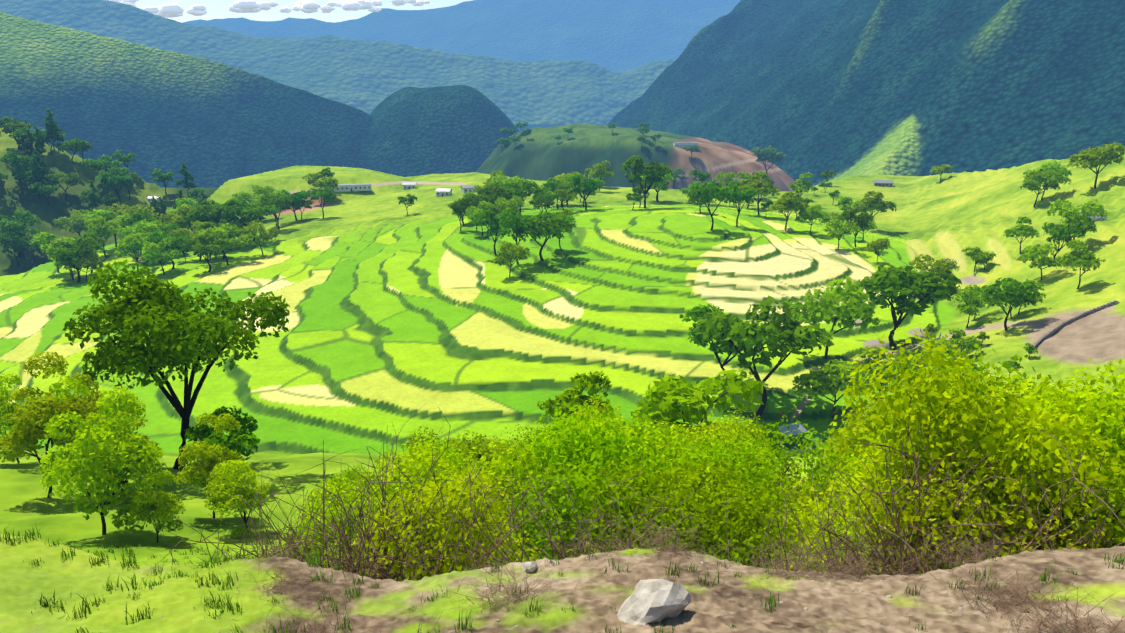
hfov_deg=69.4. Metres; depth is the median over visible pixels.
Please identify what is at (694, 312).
tree
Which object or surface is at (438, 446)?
bush
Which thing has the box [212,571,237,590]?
grass tuft
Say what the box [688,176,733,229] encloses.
tree
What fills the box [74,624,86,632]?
grass tuft
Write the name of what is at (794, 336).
tree
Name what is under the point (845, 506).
bush
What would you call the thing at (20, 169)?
pine
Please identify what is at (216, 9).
sky
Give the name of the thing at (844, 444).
bush
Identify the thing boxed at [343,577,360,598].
grass tuft
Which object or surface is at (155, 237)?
tree
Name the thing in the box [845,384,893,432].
bush
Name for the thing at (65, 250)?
tree
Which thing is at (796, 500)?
dry brush
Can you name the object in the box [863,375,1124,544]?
bush
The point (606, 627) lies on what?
grass tuft
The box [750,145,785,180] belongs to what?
tree
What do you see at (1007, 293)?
tree
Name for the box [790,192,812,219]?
crest tree
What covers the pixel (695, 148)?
plateau tree
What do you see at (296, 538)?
bush
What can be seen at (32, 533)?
grass tuft
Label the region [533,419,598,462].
bush
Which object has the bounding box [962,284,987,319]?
tree
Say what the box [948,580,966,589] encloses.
grass tuft
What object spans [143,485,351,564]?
dry brush
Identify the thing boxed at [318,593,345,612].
grass tuft
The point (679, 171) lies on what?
crest tree
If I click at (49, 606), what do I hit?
grass tuft
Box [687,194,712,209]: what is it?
crest tree
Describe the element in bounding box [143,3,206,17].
cloud
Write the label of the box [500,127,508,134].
plateau tree
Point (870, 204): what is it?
tree
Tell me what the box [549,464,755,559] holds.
bush
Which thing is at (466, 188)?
white house
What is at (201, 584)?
grass tuft
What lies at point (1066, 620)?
fallen twigs
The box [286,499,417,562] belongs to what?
bush
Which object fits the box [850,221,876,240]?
crest tree
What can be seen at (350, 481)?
bush
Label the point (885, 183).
house
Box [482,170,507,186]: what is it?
crest tree
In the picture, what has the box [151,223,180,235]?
tree
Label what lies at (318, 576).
grass tuft
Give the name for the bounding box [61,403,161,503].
tree
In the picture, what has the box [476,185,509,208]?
crest tree
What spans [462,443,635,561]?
bush
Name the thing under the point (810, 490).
dry brush
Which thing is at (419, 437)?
bush
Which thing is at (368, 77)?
mountain
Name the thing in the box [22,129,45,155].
pine
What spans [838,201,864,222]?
crest tree
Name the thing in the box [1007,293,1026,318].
tree
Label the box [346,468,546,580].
bush
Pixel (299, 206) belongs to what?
crest tree
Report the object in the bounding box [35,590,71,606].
grass tuft
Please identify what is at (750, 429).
bush
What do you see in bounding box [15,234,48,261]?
tree
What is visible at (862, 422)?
bush
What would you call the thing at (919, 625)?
grass tuft
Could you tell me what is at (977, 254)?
tree
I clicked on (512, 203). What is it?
crest tree
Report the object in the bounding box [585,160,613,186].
crest tree
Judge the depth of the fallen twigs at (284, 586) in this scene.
6.13 m
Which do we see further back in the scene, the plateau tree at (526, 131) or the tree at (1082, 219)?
the plateau tree at (526, 131)
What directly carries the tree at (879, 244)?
on the terrain
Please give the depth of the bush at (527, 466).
16.86 m
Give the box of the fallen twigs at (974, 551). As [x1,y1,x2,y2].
[927,520,1029,568]
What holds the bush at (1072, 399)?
on the terrain
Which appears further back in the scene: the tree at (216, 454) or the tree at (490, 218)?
the tree at (490, 218)
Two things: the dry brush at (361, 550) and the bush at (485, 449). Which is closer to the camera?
the dry brush at (361, 550)
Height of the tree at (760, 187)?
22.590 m
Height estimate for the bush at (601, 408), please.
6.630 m
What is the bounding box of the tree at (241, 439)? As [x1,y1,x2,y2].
[184,406,259,480]
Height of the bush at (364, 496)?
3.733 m
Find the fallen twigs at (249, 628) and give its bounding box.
[140,620,296,632]
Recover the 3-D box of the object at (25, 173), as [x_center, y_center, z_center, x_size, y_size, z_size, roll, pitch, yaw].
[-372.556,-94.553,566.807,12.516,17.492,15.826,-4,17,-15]
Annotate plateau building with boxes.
[673,142,697,147]
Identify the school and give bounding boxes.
[331,183,371,191]
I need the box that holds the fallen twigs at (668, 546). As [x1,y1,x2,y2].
[605,513,729,562]
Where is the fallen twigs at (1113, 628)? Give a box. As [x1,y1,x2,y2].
[1056,596,1124,632]
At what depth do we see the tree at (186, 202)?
458.64 m
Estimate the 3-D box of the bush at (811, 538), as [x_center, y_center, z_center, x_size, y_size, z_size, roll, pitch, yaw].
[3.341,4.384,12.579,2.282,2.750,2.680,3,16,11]
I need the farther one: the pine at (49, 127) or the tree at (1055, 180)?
the pine at (49, 127)
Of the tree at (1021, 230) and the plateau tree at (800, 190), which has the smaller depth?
the tree at (1021, 230)
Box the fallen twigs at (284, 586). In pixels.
[232,542,339,608]
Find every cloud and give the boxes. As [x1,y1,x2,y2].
[108,0,138,6]
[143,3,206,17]
[229,0,278,12]
[279,0,330,12]
[320,0,381,11]
[390,0,429,5]
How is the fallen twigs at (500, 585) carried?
on the terrain
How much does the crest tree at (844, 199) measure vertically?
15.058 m
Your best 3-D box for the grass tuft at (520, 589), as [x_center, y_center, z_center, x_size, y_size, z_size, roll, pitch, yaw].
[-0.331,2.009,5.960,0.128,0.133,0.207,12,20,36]
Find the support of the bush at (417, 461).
on the terrain
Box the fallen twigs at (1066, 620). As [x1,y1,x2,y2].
[992,579,1124,632]
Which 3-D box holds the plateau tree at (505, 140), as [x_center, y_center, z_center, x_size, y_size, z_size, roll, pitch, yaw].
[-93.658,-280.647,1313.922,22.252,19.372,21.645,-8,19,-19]
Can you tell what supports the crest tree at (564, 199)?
on the terrain
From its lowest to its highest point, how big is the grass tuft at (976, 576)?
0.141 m
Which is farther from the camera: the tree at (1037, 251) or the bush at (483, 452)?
the tree at (1037, 251)
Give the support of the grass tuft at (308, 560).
on the terrain
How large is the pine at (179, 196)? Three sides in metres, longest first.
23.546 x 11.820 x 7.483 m
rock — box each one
[522,561,537,572]
[617,579,690,625]
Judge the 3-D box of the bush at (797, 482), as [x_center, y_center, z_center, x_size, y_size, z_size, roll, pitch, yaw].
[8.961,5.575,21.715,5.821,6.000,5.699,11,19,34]
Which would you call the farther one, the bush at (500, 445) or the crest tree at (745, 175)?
the crest tree at (745, 175)
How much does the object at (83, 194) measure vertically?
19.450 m
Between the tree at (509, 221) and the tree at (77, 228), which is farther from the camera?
the tree at (77, 228)
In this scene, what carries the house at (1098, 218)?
on the terrain
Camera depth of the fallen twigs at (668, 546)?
7.07 m
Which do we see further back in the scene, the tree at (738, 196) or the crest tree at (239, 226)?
the crest tree at (239, 226)
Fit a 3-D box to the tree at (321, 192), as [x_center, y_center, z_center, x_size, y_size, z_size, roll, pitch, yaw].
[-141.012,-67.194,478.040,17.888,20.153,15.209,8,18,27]
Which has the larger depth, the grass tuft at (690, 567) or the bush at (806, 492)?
the bush at (806, 492)
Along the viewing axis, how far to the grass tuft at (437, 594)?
6.08 m
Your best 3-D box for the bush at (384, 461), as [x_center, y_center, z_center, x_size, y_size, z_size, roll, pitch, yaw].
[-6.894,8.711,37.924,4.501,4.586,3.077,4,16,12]
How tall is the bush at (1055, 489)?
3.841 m
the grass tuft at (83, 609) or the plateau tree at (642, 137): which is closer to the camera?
the grass tuft at (83, 609)
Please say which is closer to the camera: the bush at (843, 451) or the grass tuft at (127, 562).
the grass tuft at (127, 562)
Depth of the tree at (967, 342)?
196.12 m
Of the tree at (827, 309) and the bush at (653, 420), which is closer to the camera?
the bush at (653, 420)
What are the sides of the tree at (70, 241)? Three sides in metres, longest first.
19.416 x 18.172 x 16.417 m
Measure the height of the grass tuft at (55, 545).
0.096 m
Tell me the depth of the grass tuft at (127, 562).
6.82 m
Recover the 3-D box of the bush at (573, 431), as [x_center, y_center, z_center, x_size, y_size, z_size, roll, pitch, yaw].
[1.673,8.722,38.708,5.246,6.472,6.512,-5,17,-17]
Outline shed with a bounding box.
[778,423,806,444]
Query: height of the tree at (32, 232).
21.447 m
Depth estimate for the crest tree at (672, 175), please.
509.48 m
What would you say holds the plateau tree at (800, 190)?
on the terrain
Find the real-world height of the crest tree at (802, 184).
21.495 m
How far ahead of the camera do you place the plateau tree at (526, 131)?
1262.95 m
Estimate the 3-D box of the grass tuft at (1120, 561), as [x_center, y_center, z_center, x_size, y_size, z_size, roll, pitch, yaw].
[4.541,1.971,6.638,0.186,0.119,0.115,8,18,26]
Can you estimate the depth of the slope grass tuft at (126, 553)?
29.96 m
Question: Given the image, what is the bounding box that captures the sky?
[136,0,472,22]
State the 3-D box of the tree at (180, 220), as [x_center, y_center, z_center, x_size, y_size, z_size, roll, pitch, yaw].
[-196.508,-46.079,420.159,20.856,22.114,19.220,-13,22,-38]
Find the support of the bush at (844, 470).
on the terrain
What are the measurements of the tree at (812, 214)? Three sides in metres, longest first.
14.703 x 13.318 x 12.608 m
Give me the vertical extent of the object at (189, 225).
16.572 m
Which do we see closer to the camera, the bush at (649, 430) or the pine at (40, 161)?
the bush at (649, 430)
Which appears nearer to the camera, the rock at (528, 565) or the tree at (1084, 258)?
the rock at (528, 565)
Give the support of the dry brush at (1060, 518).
on the terrain
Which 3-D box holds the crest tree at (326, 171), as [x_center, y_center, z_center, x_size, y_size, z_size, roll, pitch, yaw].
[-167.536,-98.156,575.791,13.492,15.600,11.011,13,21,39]
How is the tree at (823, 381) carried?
on the terrain
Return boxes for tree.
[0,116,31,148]
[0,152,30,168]
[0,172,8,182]
[0,209,42,257]
[0,227,43,259]
[0,237,28,266]
[0,351,94,497]
[0,373,30,462]
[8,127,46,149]
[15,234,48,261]
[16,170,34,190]
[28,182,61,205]
[31,232,68,272]
[39,375,166,534]
[42,366,113,449]
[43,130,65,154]
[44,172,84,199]
[46,237,80,280]
[47,236,103,282]
[47,253,330,469]
[52,209,89,235]
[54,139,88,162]
[61,251,107,279]
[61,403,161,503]
[68,209,103,229]
[69,232,105,252]
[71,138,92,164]
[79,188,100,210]
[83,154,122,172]
[84,209,130,247]
[84,216,121,256]
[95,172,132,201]
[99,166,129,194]
[99,203,158,219]
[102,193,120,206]
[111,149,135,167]
[114,232,147,265]
[117,219,173,242]
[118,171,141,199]
[120,212,162,227]
[127,470,184,542]
[131,220,174,251]
[140,238,180,269]
[145,230,188,269]
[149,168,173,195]
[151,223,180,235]
[158,205,195,228]
[167,198,196,231]
[169,221,211,259]
[173,239,191,261]
[175,413,251,518]
[182,234,223,271]
[184,204,226,223]
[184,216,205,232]
[185,203,221,221]
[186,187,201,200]
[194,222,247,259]
[195,199,215,206]
[196,223,257,264]
[203,459,269,538]
[211,210,251,226]
[218,219,232,225]
[219,198,277,240]
[219,223,242,247]
[232,185,276,220]
[237,220,278,255]
[254,191,286,225]
[259,194,292,230]
[276,189,311,220]
[290,200,314,219]
[302,173,338,202]
[307,185,337,218]
[318,167,334,177]
[397,194,416,214]
[448,199,478,223]
[450,197,471,230]
[463,185,488,205]
[465,201,495,235]
[472,209,510,255]
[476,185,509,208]
[477,182,518,209]
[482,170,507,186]
[489,174,525,185]
[490,207,503,214]
[494,241,529,277]
[495,195,524,215]
[497,208,531,263]
[498,137,509,146]
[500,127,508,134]
[501,180,541,211]
[507,128,516,134]
[509,136,521,147]
[513,212,575,260]
[514,122,527,129]
[523,128,530,138]
[528,189,561,211]
[529,196,554,212]
[537,370,611,423]
[538,173,570,206]
[542,177,565,208]
[543,208,576,250]
[548,182,577,210]
[552,171,586,205]
[560,197,574,204]
[563,127,572,133]
[564,174,603,209]
[570,177,595,206]
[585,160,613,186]
[588,163,613,190]
[607,123,616,132]
[622,155,671,208]
[625,171,641,186]
[625,192,642,209]
[630,367,788,457]
[632,182,649,207]
[636,122,649,133]
[637,126,649,133]
[637,134,645,146]
[640,173,675,200]
[641,172,673,202]
[650,134,661,142]
[672,167,684,187]
[680,185,691,202]
[680,303,760,388]
[684,145,699,158]
[687,189,715,212]
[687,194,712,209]
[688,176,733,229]
[689,169,711,182]
[692,295,833,416]
[716,171,736,185]
[722,179,756,226]
[735,171,753,207]
[739,171,780,214]
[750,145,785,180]
[760,200,773,217]
[766,192,808,229]
[777,276,880,358]
[788,172,812,195]
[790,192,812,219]
[792,188,811,193]
[792,359,875,419]
[796,204,827,234]
[817,211,833,223]
[818,182,831,192]
[819,170,835,181]
[824,218,859,249]
[828,190,839,204]
[831,212,850,225]
[834,196,866,221]
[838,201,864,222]
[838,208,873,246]
[849,264,961,350]
[850,191,896,215]
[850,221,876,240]
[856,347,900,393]
[866,238,889,262]
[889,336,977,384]
[908,254,959,280]
[923,323,937,339]
[930,164,953,180]
[948,328,981,351]
[952,287,995,327]
[961,247,995,271]
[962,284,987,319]
[974,257,993,269]
[976,278,1043,330]
[977,331,989,341]
[1001,356,1021,375]
[1003,216,1040,253]
[1007,290,1045,314]
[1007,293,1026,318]
[1018,242,1065,280]
[1020,168,1066,206]
[1023,160,1071,200]
[1023,343,1037,357]
[1042,222,1087,258]
[1045,198,1108,249]
[1062,240,1105,288]
[1067,141,1124,187]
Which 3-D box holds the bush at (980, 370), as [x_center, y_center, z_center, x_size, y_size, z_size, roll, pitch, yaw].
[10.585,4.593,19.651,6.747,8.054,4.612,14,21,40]
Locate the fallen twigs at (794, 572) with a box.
[731,531,856,591]
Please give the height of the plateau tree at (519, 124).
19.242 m
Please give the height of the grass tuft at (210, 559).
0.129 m
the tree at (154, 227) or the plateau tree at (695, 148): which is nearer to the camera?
the tree at (154, 227)
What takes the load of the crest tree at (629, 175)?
on the terrain
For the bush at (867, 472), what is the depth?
14.73 m
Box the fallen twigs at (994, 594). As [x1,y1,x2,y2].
[897,547,1057,620]
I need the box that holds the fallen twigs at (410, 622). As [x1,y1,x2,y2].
[361,609,486,632]
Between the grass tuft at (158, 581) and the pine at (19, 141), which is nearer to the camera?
the grass tuft at (158, 581)
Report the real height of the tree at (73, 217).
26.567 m
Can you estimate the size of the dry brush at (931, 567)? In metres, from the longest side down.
3.231 x 3.083 x 1.801 m
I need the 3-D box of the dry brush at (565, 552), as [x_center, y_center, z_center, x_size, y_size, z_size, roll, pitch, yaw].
[0.155,2.271,8.275,3.124,1.477,3.274,14,5,-4]
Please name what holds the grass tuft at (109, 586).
on the terrain
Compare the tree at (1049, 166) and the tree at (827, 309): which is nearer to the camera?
the tree at (827, 309)
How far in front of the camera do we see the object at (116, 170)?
594.52 m
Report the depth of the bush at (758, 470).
25.19 m
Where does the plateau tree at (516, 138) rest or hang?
on the terrain
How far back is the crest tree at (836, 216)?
373.45 m
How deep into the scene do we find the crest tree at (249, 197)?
497.54 m
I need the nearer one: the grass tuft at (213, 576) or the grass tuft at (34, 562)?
the grass tuft at (213, 576)
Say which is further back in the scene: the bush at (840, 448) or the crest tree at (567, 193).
the crest tree at (567, 193)
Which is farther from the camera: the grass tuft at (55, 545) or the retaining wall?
the retaining wall
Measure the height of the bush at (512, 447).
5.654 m
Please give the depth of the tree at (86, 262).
354.29 m
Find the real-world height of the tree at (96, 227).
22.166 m
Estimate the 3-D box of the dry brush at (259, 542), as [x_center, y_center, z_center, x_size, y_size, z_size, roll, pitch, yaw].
[-3.683,3.517,10.132,5.460,2.476,4.496,0,15,37]
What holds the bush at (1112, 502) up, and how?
on the terrain
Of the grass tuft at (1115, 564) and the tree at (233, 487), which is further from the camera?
the tree at (233, 487)
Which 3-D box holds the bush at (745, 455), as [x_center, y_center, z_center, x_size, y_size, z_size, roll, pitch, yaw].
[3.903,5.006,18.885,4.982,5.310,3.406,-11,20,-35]
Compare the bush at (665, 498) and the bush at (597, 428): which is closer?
the bush at (665, 498)
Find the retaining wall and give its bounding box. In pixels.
[1028,300,1118,353]
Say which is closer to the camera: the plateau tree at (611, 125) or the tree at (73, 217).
the tree at (73, 217)
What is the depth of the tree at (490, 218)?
316.12 m
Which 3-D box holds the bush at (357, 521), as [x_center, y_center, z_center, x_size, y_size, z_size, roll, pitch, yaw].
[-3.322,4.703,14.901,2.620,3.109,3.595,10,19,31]
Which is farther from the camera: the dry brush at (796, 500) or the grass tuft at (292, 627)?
the dry brush at (796, 500)
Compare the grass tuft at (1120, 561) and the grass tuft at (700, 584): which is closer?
the grass tuft at (700, 584)
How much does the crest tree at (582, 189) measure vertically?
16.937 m
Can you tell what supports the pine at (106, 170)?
on the terrain
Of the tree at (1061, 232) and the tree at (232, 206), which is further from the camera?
the tree at (232, 206)
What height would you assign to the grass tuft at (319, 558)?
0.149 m
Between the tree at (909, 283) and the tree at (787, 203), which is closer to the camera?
the tree at (909, 283)
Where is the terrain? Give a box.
[0,123,1124,632]
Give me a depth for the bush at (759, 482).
13.43 m
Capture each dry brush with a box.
[121,466,396,569]
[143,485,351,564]
[156,470,467,580]
[165,461,557,580]
[230,471,384,559]
[243,403,554,580]
[250,529,487,570]
[266,509,290,555]
[286,456,486,556]
[413,451,714,570]
[691,477,926,575]
[755,467,831,566]
[761,493,895,574]
[773,466,863,531]
[777,464,1009,575]
[787,365,1124,575]
[812,424,1081,574]
[863,437,1124,568]
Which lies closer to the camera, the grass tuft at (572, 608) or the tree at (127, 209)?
the grass tuft at (572, 608)
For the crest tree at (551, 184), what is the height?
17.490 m
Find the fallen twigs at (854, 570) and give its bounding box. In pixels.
[789,519,926,581]
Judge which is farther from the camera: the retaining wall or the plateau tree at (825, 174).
the plateau tree at (825, 174)
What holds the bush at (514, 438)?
on the terrain
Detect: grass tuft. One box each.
[0,524,18,541]
[3,533,24,545]
[13,523,41,542]
[23,556,43,567]
[31,594,62,612]
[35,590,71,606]
[45,535,61,546]
[57,545,75,559]
[57,593,97,619]
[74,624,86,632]
[85,550,108,565]
[89,553,106,565]
[89,592,105,606]
[102,573,131,592]
[120,548,139,568]
[121,549,137,556]
[121,573,151,590]
[124,602,153,624]
[147,562,171,575]
[152,577,163,585]
[159,567,182,578]
[183,545,198,554]
[193,570,221,588]
[194,596,213,608]
[195,576,209,587]
[197,556,220,567]
[199,551,217,565]
[201,582,229,607]
[208,594,242,615]
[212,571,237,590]
[217,593,238,609]
[231,624,250,632]
[261,615,282,632]
[286,622,300,632]
[305,548,321,566]
[305,556,317,566]
[306,566,332,583]
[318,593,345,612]
[319,591,334,604]
[328,559,346,570]
[335,609,352,632]
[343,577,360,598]
[352,573,363,584]
[420,592,435,602]
[430,584,449,600]
[454,608,472,632]
[491,560,500,573]
[510,581,528,596]
[523,594,543,616]
[545,555,558,565]
[561,601,578,611]
[604,553,628,573]
[605,624,620,632]
[653,617,674,632]
[664,558,680,577]
[685,562,700,571]
[696,565,725,586]
[754,588,778,611]
[904,582,922,595]
[909,620,927,631]
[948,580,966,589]
[969,567,992,582]
[979,579,1002,589]
[1031,565,1072,585]
[1104,547,1124,563]
[1105,561,1124,568]
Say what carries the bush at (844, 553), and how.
on the terrain
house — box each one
[402,182,416,188]
[435,188,451,196]
[460,185,475,192]
[873,180,893,186]
[1080,213,1107,221]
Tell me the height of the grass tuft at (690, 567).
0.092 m
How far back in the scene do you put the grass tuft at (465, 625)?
5.33 m
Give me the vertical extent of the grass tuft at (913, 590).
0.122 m
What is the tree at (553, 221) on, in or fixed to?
on the terrain
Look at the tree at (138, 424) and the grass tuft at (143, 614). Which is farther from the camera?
the tree at (138, 424)
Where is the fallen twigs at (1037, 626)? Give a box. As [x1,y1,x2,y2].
[992,586,1124,632]
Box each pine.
[10,152,24,194]
[16,135,28,150]
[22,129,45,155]
[24,158,47,198]
[26,154,48,196]
[27,147,51,176]
[27,175,37,203]
[32,125,45,158]
[43,109,61,151]
[50,122,64,151]
[87,180,104,209]
[102,166,111,191]
[150,196,161,220]
[158,197,166,213]
[172,188,185,208]
[175,162,196,199]
[198,189,207,203]
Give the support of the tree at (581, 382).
on the terrain
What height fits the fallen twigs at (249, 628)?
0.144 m
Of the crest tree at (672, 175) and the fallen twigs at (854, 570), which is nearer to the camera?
the fallen twigs at (854, 570)
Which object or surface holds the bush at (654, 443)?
on the terrain
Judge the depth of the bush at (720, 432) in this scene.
28.25 m
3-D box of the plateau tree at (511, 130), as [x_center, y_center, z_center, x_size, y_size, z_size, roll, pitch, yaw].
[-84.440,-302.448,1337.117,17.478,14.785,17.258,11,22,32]
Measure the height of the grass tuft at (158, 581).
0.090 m
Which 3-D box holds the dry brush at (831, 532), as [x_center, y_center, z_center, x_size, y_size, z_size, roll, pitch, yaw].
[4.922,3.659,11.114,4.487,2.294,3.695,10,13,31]
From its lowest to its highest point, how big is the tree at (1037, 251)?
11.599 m
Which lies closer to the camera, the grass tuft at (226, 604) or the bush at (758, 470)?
the grass tuft at (226, 604)
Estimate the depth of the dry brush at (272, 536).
17.80 m
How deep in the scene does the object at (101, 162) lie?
595.42 m
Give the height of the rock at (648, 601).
0.354 m
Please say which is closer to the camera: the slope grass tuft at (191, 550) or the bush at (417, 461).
the bush at (417, 461)
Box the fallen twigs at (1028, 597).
[967,560,1103,626]
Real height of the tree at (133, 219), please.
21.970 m
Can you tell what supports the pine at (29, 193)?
on the terrain
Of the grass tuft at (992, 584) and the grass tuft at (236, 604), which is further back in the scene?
the grass tuft at (992, 584)
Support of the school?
on the terrain
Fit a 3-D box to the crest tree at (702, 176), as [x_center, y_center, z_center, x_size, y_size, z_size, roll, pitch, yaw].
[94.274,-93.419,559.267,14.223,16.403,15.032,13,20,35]
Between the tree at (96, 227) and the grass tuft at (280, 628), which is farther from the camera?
the tree at (96, 227)
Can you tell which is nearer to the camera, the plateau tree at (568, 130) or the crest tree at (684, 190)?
the crest tree at (684, 190)
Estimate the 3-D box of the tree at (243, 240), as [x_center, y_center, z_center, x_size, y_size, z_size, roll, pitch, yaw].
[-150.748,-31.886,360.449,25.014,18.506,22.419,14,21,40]
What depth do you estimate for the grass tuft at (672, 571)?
6.31 m
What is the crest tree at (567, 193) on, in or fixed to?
on the terrain
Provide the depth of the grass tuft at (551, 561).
6.82 m
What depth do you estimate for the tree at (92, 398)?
53.41 m
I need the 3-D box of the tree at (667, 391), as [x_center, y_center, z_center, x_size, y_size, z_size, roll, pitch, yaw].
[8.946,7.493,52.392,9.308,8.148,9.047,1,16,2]
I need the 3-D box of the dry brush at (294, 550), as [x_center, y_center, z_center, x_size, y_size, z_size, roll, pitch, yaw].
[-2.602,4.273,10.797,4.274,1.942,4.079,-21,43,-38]
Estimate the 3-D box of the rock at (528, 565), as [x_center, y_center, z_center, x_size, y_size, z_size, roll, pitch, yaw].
[-0.273,2.064,6.702,0.130,0.102,0.141,6,17,20]
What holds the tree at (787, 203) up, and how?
on the terrain
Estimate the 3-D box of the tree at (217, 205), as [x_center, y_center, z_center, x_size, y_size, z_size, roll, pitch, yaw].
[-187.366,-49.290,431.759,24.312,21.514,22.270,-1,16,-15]
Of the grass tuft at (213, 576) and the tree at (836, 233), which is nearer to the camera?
the grass tuft at (213, 576)
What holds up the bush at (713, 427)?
on the terrain
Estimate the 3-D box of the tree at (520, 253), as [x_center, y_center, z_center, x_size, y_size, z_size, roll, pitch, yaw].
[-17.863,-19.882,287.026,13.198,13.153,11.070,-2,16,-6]
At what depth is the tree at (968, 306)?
226.72 m
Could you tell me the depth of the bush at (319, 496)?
26.57 m
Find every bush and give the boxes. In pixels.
[275,499,392,555]
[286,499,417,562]
[291,475,349,541]
[293,465,386,549]
[294,477,401,573]
[306,484,357,512]
[309,492,441,572]
[314,478,415,522]
[327,463,371,495]
[341,464,456,501]
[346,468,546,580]
[362,442,547,534]
[362,449,500,509]
[373,450,403,476]
[376,462,532,578]
[394,430,491,471]
[404,426,460,453]
[409,438,478,478]
[448,430,506,471]
[448,443,588,507]
[457,433,508,459]
[457,442,519,466]
[461,440,584,484]
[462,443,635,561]
[476,438,524,458]
[488,432,657,481]
[493,414,561,458]
[498,428,560,464]
[504,468,619,555]
[516,393,679,553]
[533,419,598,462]
[535,409,599,437]
[542,423,628,442]
[546,415,639,443]
[548,417,706,479]
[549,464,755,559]
[568,395,625,425]
[576,447,750,564]
[580,456,813,568]
[600,471,743,559]
[613,451,877,574]
[619,415,691,445]
[622,418,685,439]
[629,420,685,444]
[639,423,678,437]
[641,416,840,510]
[650,410,798,495]
[655,427,780,524]
[674,419,759,443]
[681,421,804,493]
[684,423,800,480]
[699,407,765,452]
[713,439,804,516]
[715,501,851,572]
[754,475,845,545]
[788,405,908,494]
[791,450,882,515]
[792,480,876,558]
[799,420,885,510]
[803,447,872,513]
[812,461,875,521]
[816,429,901,568]
[820,505,885,574]
[823,430,867,460]
[824,436,867,480]
[825,427,885,464]
[827,436,905,574]
[828,327,1124,572]
[839,401,911,435]
[844,413,910,445]
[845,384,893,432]
[845,405,1110,574]
[855,397,1057,574]
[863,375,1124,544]
[866,395,1124,529]
[867,343,1124,459]
[877,417,1124,550]
[889,427,1124,548]
[928,365,975,392]
[1033,361,1124,401]
[1038,358,1124,548]
[1060,393,1124,457]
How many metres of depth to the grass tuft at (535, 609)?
5.57 m
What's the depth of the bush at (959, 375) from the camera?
47.13 m
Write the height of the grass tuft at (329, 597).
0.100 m
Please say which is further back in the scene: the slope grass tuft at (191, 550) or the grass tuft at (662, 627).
the slope grass tuft at (191, 550)
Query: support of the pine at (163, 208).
on the terrain
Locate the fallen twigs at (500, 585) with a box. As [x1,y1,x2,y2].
[434,550,579,617]
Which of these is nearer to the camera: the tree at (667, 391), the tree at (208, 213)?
the tree at (667, 391)
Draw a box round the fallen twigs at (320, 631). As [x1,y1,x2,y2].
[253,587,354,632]
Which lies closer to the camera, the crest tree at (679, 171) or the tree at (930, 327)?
the tree at (930, 327)
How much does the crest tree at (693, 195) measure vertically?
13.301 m
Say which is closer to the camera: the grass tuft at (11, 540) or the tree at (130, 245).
the grass tuft at (11, 540)
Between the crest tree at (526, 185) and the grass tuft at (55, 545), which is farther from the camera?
the crest tree at (526, 185)
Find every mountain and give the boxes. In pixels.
[0,0,675,124]
[0,12,518,187]
[183,0,740,72]
[516,0,1124,186]
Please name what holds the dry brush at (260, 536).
on the terrain
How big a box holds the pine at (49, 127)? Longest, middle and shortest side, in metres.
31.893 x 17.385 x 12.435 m
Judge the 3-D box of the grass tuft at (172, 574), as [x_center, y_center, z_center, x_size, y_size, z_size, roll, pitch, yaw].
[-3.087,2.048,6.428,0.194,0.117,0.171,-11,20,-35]
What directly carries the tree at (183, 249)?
on the terrain
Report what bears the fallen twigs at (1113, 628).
on the terrain
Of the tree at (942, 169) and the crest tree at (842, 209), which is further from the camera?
the tree at (942, 169)
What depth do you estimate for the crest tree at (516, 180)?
454.19 m
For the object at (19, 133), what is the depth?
588.59 m
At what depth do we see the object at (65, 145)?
605.10 m
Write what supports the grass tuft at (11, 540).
on the terrain
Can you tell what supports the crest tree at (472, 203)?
on the terrain
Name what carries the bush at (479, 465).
on the terrain
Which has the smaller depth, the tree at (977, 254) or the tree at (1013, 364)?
the tree at (1013, 364)
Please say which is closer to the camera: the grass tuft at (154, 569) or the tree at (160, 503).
the grass tuft at (154, 569)
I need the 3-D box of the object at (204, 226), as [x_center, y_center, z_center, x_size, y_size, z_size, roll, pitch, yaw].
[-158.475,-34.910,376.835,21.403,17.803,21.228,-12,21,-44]
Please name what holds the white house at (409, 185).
on the terrain
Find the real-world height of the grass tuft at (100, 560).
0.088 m
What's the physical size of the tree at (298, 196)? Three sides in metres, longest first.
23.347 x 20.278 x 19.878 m
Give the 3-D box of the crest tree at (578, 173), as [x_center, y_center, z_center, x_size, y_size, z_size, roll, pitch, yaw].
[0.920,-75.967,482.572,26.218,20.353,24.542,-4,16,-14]
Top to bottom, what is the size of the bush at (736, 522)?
3.464 m
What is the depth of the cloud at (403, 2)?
7997.05 m

